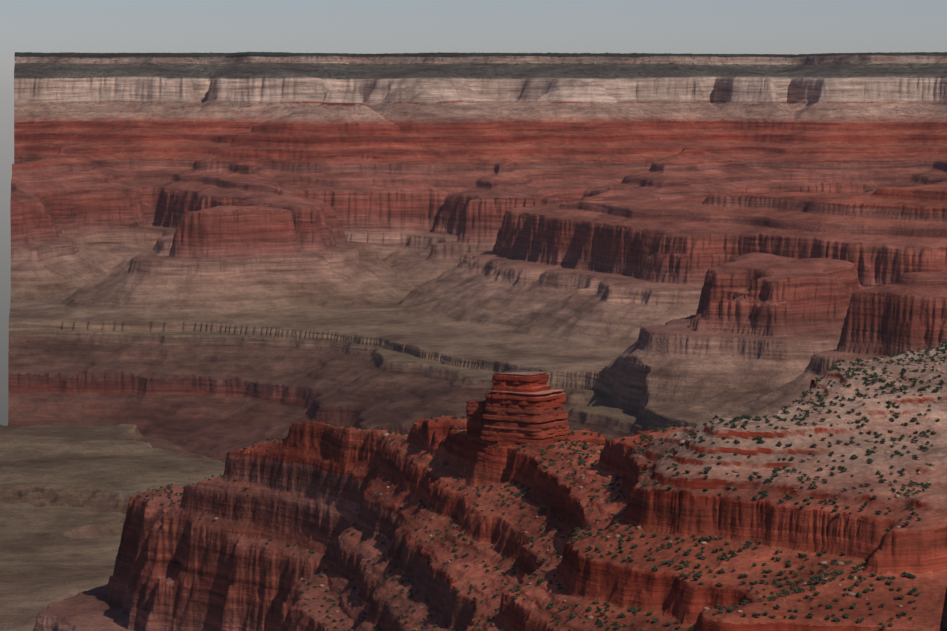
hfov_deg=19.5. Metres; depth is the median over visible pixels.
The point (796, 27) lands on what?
sky
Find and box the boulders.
[152,340,946,629]
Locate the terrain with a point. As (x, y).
(220, 262)
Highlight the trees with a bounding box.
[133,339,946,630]
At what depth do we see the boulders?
2682.24 m
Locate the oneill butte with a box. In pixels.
[465,370,568,467]
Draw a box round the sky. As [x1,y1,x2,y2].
[0,0,946,425]
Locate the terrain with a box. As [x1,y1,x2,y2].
[0,52,946,630]
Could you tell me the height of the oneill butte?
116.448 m

